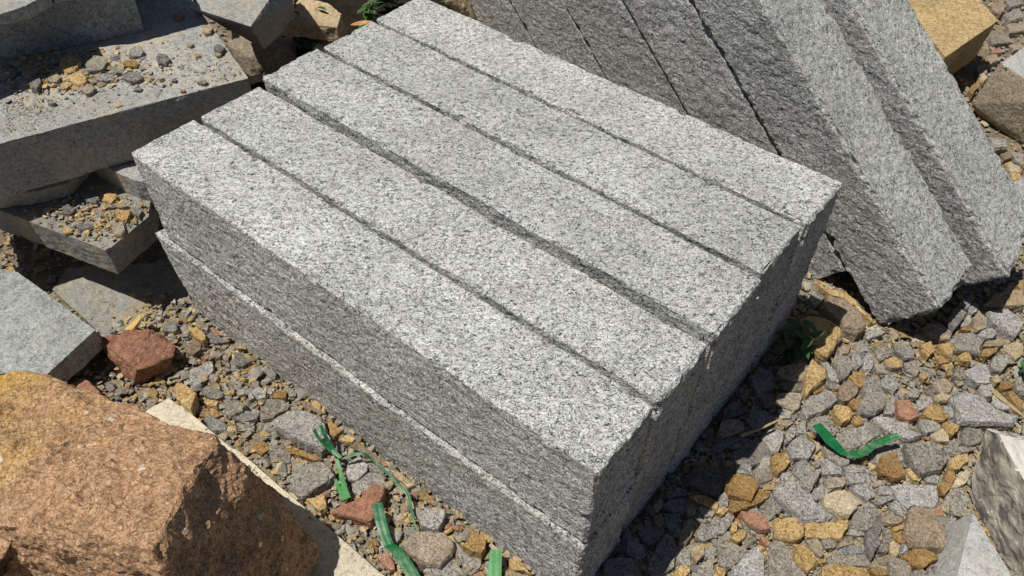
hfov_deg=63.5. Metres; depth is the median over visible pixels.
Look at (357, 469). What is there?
stone chip
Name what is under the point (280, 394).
stone chip
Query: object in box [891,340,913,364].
stone chip
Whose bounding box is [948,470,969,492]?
stone chip
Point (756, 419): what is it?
stone chip
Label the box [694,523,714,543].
stone chip
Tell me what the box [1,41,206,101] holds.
stone crumbs
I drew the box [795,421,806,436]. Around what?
stone chip
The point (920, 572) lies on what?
stone chip
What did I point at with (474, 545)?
stone chip
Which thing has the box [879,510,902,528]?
stone chip
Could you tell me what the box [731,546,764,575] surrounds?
stone chip
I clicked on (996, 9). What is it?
stone chip
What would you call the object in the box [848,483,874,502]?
stone chip
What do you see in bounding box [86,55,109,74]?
stone chip
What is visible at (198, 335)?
stone chip
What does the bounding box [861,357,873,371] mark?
stone chip
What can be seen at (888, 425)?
stone chip
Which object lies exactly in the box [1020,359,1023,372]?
green strap
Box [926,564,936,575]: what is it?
stone chip
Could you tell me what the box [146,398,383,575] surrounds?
cream slab
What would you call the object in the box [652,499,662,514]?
stone chip
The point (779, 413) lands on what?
stone chip
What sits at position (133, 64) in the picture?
stone chip
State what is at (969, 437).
stone chip
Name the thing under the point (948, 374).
stone chip
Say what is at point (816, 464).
stone chip
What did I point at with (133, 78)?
stone chip
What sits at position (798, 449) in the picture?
stone chip
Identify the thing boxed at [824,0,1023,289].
leaning kerbstone
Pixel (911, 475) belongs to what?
stone chip
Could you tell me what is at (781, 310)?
granite kerbstone
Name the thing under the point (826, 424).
stone chip
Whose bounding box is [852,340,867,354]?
stone chip
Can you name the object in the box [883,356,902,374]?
stone chip
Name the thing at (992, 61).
stone chip
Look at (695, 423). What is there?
granite kerbstone
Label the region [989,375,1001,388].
stone chip
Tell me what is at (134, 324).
wood splinter
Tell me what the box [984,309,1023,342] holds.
stone chip
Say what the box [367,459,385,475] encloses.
stone chip
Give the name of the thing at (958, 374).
stone chip
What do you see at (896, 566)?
stone chip
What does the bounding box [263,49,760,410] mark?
granite kerbstone
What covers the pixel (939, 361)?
stone chip
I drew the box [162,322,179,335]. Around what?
stone chip
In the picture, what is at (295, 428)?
stone chip
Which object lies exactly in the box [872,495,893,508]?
stone chip
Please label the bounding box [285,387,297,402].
stone chip
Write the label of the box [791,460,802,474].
stone chip
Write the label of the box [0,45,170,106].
stone crumbs
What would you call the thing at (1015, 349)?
stone chip
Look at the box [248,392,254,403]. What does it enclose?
stone chip
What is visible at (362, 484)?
stone chip
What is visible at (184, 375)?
stone chip
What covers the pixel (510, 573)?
stone chip
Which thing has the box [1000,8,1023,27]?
stone chip
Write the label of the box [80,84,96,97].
stone chip
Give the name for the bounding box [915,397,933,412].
stone chip
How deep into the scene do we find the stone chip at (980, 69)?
2.40 m
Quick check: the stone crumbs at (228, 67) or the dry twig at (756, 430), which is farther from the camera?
the stone crumbs at (228, 67)
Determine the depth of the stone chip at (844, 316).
1.72 m
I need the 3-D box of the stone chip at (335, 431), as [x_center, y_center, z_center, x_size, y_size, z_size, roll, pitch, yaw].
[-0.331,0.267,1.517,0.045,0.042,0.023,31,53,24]
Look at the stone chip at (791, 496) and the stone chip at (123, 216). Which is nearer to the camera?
the stone chip at (791, 496)
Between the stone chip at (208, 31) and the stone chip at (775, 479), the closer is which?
the stone chip at (775, 479)
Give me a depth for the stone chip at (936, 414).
1.56 m
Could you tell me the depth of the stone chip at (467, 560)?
1.34 m
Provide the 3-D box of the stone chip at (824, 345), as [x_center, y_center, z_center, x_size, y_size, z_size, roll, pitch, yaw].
[0.616,0.107,1.692,0.089,0.065,0.101,31,53,24]
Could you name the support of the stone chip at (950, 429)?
on the ground
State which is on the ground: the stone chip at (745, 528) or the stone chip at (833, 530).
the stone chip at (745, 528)
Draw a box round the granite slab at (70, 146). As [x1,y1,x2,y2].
[0,0,251,198]
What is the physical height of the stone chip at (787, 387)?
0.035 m
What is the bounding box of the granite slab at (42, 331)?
[0,269,102,381]
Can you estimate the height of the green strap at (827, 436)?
0.022 m
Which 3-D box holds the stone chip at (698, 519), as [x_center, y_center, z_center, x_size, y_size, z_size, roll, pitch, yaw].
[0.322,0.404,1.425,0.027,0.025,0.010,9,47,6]
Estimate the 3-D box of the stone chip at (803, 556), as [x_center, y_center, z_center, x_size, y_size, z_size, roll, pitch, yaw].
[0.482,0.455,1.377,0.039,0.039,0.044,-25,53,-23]
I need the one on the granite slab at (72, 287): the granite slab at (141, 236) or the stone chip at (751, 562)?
the granite slab at (141, 236)
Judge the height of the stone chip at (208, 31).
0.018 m
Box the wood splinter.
[124,315,141,330]
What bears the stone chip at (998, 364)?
on the ground
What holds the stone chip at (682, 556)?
on the gravel at (894, 336)
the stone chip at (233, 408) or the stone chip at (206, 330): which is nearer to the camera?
the stone chip at (233, 408)
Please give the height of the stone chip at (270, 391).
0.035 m
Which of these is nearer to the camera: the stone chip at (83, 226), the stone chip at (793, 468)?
the stone chip at (793, 468)
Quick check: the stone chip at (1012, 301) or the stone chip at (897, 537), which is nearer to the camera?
the stone chip at (897, 537)
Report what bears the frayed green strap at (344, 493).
on the gravel at (231, 431)
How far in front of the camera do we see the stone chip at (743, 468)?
1.48 m
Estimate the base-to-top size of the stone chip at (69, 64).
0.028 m
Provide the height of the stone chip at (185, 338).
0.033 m
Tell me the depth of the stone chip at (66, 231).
1.60 m
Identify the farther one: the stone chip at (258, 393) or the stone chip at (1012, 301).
the stone chip at (1012, 301)
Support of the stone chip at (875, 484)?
on the ground
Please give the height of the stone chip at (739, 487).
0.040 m
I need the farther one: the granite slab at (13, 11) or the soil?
the soil
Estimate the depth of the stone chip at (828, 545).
1.39 m
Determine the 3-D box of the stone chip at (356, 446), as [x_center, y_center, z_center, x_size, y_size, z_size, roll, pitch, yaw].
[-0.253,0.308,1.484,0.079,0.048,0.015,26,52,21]
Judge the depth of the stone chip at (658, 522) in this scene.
1.41 m
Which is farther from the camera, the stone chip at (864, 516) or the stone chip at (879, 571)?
the stone chip at (864, 516)
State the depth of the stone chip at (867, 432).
1.54 m
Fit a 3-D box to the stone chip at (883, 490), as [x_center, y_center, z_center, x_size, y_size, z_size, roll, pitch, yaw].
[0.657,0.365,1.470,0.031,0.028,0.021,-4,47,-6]
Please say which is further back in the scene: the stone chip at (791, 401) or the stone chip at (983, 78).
the stone chip at (983, 78)
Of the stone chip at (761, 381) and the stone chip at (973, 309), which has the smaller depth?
the stone chip at (761, 381)
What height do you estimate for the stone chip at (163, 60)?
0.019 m
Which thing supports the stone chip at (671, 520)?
on the gravel at (894, 336)
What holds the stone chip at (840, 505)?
on the gravel at (894, 336)
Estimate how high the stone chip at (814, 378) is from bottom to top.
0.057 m
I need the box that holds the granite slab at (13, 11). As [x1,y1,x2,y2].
[0,0,52,25]
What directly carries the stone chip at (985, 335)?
on the gravel at (894, 336)
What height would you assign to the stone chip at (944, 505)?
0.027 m
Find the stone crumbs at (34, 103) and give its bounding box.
[0,83,78,135]
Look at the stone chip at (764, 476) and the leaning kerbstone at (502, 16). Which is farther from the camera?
the leaning kerbstone at (502, 16)
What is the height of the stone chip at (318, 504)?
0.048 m
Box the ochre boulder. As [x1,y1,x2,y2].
[0,370,318,575]
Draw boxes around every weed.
[292,0,325,49]
[303,39,324,50]
[357,0,382,27]
[374,0,398,8]
[776,319,824,364]
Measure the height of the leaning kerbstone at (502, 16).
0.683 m
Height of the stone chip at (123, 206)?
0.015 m
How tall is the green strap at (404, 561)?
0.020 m
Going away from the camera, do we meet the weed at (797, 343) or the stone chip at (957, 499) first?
the stone chip at (957, 499)
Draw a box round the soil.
[231,0,450,90]
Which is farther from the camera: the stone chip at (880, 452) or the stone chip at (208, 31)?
the stone chip at (208, 31)
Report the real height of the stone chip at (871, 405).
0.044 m
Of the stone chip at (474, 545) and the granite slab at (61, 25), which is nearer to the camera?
the stone chip at (474, 545)
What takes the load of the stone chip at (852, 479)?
on the ground
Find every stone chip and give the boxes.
[5,69,20,79]
[25,75,42,94]
[39,70,45,81]
[48,73,61,84]
[48,100,56,106]
[59,55,81,74]
[60,84,70,91]
[62,204,76,217]
[63,226,72,236]
[68,72,88,86]
[76,222,94,231]
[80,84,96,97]
[83,192,101,207]
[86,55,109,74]
[94,73,115,83]
[94,210,103,218]
[102,244,111,254]
[103,193,118,204]
[104,203,129,210]
[111,222,125,240]
[113,67,123,76]
[115,209,130,224]
[123,72,143,85]
[124,60,139,68]
[129,47,145,58]
[132,207,143,220]
[156,53,171,67]
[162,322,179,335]
[171,370,188,383]
[173,12,184,22]
[175,383,200,417]
[179,327,190,342]
[184,339,202,358]
[186,42,193,48]
[189,327,208,348]
[189,363,214,391]
[195,52,200,58]
[197,80,208,85]
[197,407,220,420]
[200,386,223,401]
[201,349,221,362]
[202,26,213,36]
[202,326,209,335]
[203,399,218,410]
[205,416,227,434]
[206,330,229,348]
[211,377,219,382]
[214,44,225,55]
[215,52,221,58]
[219,375,236,384]
[223,346,232,362]
[224,400,247,420]
[232,411,259,423]
[234,352,252,371]
[235,423,255,433]
[245,364,263,377]
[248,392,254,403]
[252,387,267,402]
[253,440,269,456]
[257,422,272,433]
[260,399,291,422]
[267,388,276,397]
[269,444,291,465]
[272,390,287,402]
[273,410,334,458]
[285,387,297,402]
[285,446,323,462]
[290,462,335,505]
[301,401,322,417]
[306,494,327,517]
[326,418,343,441]
[334,443,344,453]
[337,434,355,447]
[345,457,368,484]
[350,441,387,467]
[352,473,385,497]
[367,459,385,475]
[376,553,395,574]
[391,470,414,491]
[391,530,403,545]
[400,531,456,569]
[411,491,441,506]
[417,508,445,531]
[426,556,463,575]
[457,551,481,575]
[463,528,485,560]
[487,543,504,556]
[502,556,507,568]
[504,570,524,575]
[508,559,530,575]
[602,557,637,575]
[609,539,625,557]
[625,538,645,561]
[636,520,665,549]
[645,534,677,575]
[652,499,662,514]
[652,513,664,529]
[661,498,687,516]
[663,487,687,502]
[663,513,679,535]
[672,565,689,575]
[675,545,690,567]
[676,518,694,546]
[685,502,696,518]
[686,465,733,498]
[688,495,718,514]
[690,545,704,564]
[693,516,706,523]
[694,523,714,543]
[696,506,714,521]
[697,562,714,575]
[702,547,716,561]
[709,518,724,537]
[714,408,748,426]
[714,567,726,575]
[715,419,743,440]
[716,492,727,507]
[716,506,727,517]
[717,546,747,573]
[722,474,757,502]
[723,513,734,532]
[726,439,770,469]
[728,489,769,517]
[729,521,736,535]
[730,529,745,545]
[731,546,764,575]
[733,463,751,476]
[734,463,751,473]
[736,511,769,534]
[741,521,749,534]
[744,410,777,432]
[746,368,773,404]
[753,463,772,488]
[754,456,769,474]
[757,536,770,549]
[758,429,784,456]
[759,394,775,411]
[759,496,783,521]
[767,541,805,575]
[769,453,789,477]
[771,476,779,492]
[771,518,803,545]
[772,473,832,523]
[774,392,802,414]
[774,409,791,419]
[776,359,807,383]
[776,382,801,393]
[782,426,795,449]
[785,437,815,465]
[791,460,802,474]
[792,544,815,575]
[793,459,821,492]
[794,316,841,364]
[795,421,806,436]
[798,389,837,423]
[801,359,825,403]
[803,520,848,542]
[804,538,823,558]
[805,289,824,309]
[807,432,814,439]
[808,416,835,441]
[808,437,820,454]
[810,459,820,469]
[811,484,832,502]
[812,384,824,394]
[815,558,825,569]
[816,288,875,330]
[818,295,865,344]
[818,490,857,520]
[819,360,838,383]
[819,464,840,477]
[819,564,869,575]
[820,539,835,553]
[821,444,849,468]
[821,459,841,476]
[822,476,845,491]
[824,555,869,567]
[825,383,840,391]
[829,405,851,432]
[830,354,850,384]
[835,536,854,550]
[836,345,850,355]
[836,379,857,405]
[836,421,880,450]
[838,358,852,384]
[841,467,870,489]
[841,545,865,555]
[842,464,870,476]
[845,529,864,541]
[847,371,864,393]
[847,398,861,412]
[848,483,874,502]
[849,501,877,533]
[850,353,862,371]
[851,415,863,427]
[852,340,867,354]
[853,376,884,421]
[854,359,862,371]
[859,457,867,465]
[861,330,882,343]
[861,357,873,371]
[861,515,881,560]
[868,561,879,569]
[868,567,887,575]
[870,480,886,489]
[871,444,902,465]
[872,364,889,378]
[872,416,921,444]
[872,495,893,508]
[873,346,892,363]
[874,451,905,484]
[875,485,892,495]
[875,529,890,556]
[879,375,898,395]
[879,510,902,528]
[882,357,901,371]
[882,395,895,417]
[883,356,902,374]
[886,500,906,517]
[887,557,910,575]
[888,541,898,556]
[889,484,938,510]
[889,523,904,533]
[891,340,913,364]
[891,532,904,544]
[894,399,918,425]
[898,544,907,557]
[899,549,937,571]
[900,443,947,480]
[901,360,919,379]
[901,506,947,553]
[903,388,920,402]
[905,468,920,483]
[912,569,926,575]
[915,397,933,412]
[915,419,940,436]
[917,373,928,384]
[917,404,948,424]
[918,323,951,344]
[918,341,934,363]
[922,474,938,485]
[926,429,948,445]
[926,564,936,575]
[928,378,953,395]
[932,342,953,361]
[932,393,949,406]
[933,357,948,371]
[937,471,955,500]
[940,500,948,514]
[941,421,958,439]
[942,407,952,420]
[942,440,972,457]
[942,488,968,520]
[943,454,968,474]
[944,306,965,332]
[944,364,951,379]
[944,518,955,529]
[946,392,1018,433]
[948,333,983,360]
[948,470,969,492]
[949,366,965,381]
[952,381,963,388]
[953,352,971,369]
[956,298,970,311]
[956,427,982,447]
[957,325,971,333]
[963,364,990,392]
[965,302,979,317]
[966,80,979,101]
[969,310,985,334]
[973,63,986,80]
[974,384,993,402]
[976,328,997,344]
[976,347,997,363]
[978,73,987,87]
[980,339,1003,353]
[981,289,1023,314]
[984,54,998,68]
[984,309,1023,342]
[987,33,1011,48]
[987,352,1009,377]
[988,47,1001,56]
[988,138,1007,155]
[989,1,1006,19]
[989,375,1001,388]
[990,398,1009,412]
[996,380,1012,394]
[999,151,1011,164]
[999,342,1022,366]
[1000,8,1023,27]
[1003,163,1020,174]
[1003,391,1023,416]
[1004,22,1023,37]
[1005,0,1021,12]
[1007,43,1022,54]
[1009,150,1023,168]
[1009,172,1020,180]
[1011,376,1023,398]
[1013,177,1023,199]
[1014,280,1023,289]
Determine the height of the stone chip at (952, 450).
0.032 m
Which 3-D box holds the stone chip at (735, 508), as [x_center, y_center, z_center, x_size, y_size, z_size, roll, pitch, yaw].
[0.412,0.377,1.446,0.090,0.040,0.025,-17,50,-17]
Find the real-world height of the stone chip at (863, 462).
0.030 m
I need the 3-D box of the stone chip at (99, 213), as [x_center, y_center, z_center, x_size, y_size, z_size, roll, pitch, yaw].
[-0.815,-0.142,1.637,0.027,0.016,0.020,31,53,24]
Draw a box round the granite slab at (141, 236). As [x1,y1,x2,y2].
[0,172,159,273]
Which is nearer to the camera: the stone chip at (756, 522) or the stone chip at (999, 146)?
the stone chip at (756, 522)
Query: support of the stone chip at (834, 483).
on the gravel at (894, 336)
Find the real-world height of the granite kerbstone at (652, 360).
0.198 m
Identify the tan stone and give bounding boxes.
[283,0,343,41]
[313,40,332,52]
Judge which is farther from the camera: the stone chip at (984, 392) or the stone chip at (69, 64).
the stone chip at (69, 64)
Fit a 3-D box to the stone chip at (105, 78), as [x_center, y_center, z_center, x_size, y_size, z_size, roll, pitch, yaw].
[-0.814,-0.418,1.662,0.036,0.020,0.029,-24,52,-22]
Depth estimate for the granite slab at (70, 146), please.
1.64 m
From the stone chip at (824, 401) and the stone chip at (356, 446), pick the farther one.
the stone chip at (824, 401)
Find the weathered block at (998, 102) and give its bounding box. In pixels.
[972,47,1023,144]
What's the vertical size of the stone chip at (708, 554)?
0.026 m
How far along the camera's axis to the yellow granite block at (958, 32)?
2.30 m
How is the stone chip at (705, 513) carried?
on the gravel at (894, 336)
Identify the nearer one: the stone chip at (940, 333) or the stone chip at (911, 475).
the stone chip at (911, 475)
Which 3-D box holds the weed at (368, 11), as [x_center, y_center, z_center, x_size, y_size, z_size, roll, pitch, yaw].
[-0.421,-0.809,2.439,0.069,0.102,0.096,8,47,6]
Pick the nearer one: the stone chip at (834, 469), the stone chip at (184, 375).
the stone chip at (834, 469)
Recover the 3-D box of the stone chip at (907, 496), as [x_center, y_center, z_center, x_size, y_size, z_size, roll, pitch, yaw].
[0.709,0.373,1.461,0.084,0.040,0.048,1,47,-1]
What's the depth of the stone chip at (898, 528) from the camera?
1.41 m
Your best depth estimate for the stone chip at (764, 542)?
1.39 m
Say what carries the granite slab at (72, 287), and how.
on the ground
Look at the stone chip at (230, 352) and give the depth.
1.63 m
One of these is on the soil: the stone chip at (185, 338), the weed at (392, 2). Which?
the weed at (392, 2)
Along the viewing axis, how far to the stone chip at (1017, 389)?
1.61 m
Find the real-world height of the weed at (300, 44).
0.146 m
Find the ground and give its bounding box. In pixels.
[0,0,1023,575]
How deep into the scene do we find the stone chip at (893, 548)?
1.39 m
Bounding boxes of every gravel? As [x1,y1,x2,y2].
[69,301,538,575]
[596,253,1023,575]
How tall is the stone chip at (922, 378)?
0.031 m
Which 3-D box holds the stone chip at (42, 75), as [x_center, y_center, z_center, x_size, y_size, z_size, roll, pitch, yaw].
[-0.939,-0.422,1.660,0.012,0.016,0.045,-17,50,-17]
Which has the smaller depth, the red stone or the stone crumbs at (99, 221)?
the red stone
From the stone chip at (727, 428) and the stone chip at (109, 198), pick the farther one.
the stone chip at (109, 198)
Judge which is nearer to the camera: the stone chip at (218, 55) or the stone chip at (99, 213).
the stone chip at (99, 213)
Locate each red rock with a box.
[69,380,101,394]
[100,329,175,384]
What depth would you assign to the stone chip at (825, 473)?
1.49 m
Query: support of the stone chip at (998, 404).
on the gravel at (894, 336)
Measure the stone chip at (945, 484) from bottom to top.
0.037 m
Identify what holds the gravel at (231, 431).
on the ground
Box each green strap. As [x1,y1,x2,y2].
[313,425,417,530]
[372,502,419,575]
[488,550,501,575]
[812,423,901,458]
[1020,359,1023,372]
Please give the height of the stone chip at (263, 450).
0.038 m
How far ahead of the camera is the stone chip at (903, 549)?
1.39 m
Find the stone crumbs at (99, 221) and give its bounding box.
[23,179,146,244]
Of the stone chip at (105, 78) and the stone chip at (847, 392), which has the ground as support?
the stone chip at (847, 392)
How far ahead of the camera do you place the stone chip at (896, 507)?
1.44 m
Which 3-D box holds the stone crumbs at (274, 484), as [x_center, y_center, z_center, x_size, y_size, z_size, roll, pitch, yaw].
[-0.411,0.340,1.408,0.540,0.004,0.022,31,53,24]
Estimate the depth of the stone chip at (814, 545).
1.38 m
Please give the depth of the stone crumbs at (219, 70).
1.70 m
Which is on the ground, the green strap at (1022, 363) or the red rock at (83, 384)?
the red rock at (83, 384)
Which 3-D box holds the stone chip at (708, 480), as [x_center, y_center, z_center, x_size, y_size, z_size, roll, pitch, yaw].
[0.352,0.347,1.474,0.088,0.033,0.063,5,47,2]
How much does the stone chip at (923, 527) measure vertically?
0.043 m
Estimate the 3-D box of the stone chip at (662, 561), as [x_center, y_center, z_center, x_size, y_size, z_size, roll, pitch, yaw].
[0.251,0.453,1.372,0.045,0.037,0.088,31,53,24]
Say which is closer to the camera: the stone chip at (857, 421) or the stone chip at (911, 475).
the stone chip at (911, 475)
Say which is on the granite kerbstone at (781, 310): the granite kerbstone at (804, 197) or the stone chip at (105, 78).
the granite kerbstone at (804, 197)
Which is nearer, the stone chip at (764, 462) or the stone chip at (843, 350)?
the stone chip at (764, 462)
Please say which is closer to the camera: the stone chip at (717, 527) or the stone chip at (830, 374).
the stone chip at (717, 527)
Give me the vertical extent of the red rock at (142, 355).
0.090 m
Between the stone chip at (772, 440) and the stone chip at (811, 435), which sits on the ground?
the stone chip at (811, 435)
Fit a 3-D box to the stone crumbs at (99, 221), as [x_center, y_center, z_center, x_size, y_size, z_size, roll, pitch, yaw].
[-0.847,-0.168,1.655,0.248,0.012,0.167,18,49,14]
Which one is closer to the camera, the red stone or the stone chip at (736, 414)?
the red stone
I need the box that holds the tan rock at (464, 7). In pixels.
[445,0,475,19]
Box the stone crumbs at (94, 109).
[11,75,178,131]
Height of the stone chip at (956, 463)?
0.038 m
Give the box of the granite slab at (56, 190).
[0,172,91,207]
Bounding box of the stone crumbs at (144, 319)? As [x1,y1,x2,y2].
[122,294,190,334]
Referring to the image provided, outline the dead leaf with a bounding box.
[351,20,370,24]
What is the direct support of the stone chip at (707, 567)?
on the ground
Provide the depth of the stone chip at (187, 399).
1.52 m
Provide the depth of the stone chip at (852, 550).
1.38 m
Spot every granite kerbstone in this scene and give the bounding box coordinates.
[132,120,652,541]
[155,229,635,575]
[201,87,706,473]
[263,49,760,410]
[324,21,801,351]
[377,0,841,302]
[620,428,679,535]
[666,363,729,476]
[712,312,770,419]
[750,266,808,367]
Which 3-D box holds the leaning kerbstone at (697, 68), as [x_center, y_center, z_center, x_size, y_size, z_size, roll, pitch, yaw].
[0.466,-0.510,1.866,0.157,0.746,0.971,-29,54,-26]
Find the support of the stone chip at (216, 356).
on the ground
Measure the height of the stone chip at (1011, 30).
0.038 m
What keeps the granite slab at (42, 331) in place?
on the gravel at (231, 431)
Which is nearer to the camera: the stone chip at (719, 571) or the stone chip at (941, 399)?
the stone chip at (719, 571)
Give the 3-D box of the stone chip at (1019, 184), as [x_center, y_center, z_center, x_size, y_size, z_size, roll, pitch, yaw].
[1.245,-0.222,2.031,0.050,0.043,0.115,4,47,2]
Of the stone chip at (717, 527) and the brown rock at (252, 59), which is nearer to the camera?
the stone chip at (717, 527)
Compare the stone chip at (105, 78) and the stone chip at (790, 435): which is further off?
the stone chip at (105, 78)
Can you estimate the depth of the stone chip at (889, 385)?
1.61 m
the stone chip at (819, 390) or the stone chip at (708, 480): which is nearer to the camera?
the stone chip at (708, 480)
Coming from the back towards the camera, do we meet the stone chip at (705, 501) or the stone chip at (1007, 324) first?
the stone chip at (1007, 324)
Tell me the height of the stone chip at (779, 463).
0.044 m
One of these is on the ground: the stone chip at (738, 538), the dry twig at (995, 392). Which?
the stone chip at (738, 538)
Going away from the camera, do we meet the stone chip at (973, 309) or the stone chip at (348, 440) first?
the stone chip at (348, 440)
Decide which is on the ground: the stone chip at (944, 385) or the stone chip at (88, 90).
the stone chip at (944, 385)
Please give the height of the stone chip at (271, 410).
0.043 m
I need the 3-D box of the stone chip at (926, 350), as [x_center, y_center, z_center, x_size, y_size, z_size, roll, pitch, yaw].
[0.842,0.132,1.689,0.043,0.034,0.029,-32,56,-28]
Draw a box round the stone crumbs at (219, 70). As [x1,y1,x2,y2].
[197,58,240,81]
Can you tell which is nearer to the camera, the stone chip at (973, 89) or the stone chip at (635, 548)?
the stone chip at (635, 548)
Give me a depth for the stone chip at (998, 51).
2.48 m
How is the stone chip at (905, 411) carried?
on the gravel at (894, 336)
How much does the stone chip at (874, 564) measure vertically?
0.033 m
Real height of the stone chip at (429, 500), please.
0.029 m
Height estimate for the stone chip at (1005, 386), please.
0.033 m
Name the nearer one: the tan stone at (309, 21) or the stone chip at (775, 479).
the stone chip at (775, 479)
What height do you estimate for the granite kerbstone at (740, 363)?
0.234 m
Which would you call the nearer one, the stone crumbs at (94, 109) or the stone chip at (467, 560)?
the stone chip at (467, 560)
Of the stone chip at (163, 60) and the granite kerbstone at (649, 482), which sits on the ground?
the granite kerbstone at (649, 482)
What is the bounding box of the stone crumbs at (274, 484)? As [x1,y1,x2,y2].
[178,403,336,538]
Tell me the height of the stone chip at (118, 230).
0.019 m
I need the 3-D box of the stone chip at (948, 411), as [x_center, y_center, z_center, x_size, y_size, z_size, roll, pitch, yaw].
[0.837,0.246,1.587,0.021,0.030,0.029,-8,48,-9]
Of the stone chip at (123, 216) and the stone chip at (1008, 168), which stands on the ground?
the stone chip at (1008, 168)
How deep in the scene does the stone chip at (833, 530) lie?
1.40 m
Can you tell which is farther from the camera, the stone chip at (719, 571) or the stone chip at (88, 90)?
the stone chip at (88, 90)
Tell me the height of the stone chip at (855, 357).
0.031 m
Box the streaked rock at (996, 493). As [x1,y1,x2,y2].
[969,428,1023,575]
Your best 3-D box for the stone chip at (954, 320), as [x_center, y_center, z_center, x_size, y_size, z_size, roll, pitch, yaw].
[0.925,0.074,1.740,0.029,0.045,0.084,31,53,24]
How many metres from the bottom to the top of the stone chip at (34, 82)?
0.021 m
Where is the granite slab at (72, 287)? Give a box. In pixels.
[52,262,192,336]
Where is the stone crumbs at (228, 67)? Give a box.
[78,33,234,105]
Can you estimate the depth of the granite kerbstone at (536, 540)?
1.39 m
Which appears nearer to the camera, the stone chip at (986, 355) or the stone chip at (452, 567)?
the stone chip at (452, 567)
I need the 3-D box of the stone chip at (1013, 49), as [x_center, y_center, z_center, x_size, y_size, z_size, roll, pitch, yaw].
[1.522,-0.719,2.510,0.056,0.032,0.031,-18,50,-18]
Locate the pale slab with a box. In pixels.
[935,513,1010,575]
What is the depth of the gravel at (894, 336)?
1.56 m
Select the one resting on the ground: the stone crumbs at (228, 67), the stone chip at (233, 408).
the stone chip at (233, 408)
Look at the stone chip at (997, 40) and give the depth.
2.53 m
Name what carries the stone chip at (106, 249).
on the granite slab at (141, 236)
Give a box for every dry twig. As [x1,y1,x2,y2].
[740,411,793,436]
[992,389,1023,416]
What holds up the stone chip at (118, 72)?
on the granite slab at (70, 146)
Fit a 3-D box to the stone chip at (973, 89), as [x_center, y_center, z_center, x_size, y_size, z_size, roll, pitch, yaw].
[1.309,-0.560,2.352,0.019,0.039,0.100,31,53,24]
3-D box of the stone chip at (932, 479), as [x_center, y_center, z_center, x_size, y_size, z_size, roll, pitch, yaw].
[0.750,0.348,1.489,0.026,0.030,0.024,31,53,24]
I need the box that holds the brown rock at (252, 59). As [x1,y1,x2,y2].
[226,35,296,75]
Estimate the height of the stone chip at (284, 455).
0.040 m
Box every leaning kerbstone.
[470,0,537,48]
[510,0,607,79]
[564,0,688,114]
[624,0,845,279]
[694,0,972,324]
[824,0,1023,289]
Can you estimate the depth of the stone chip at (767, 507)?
1.44 m
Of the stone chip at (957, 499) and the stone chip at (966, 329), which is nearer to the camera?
the stone chip at (957, 499)
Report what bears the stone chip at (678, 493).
on the ground
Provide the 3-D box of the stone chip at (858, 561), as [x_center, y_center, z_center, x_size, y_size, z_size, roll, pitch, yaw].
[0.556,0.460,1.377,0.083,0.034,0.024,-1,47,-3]
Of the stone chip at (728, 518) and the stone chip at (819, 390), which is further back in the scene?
the stone chip at (819, 390)
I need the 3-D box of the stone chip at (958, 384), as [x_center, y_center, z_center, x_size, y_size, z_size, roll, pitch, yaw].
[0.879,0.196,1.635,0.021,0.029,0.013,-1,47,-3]
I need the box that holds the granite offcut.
[97,160,156,210]
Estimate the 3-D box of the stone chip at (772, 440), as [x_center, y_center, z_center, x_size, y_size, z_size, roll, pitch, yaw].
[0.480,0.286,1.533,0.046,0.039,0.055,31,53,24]
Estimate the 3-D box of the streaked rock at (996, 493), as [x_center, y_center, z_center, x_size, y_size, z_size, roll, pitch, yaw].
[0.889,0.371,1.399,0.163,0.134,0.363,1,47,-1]
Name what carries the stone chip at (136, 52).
on the granite slab at (70, 146)
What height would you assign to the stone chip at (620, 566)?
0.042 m
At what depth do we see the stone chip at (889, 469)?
1.48 m
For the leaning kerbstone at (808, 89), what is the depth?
1.64 m
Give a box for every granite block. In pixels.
[191,0,294,48]
[908,0,997,73]
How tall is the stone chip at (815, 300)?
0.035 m
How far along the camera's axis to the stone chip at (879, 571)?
1.35 m
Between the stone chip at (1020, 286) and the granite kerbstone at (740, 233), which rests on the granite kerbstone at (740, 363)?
the granite kerbstone at (740, 233)
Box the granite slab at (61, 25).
[0,0,144,60]
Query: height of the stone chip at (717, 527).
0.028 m
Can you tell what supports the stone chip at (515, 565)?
on the ground
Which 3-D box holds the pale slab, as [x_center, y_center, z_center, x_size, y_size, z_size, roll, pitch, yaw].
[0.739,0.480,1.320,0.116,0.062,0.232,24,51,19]
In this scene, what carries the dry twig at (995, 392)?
on the gravel at (894, 336)

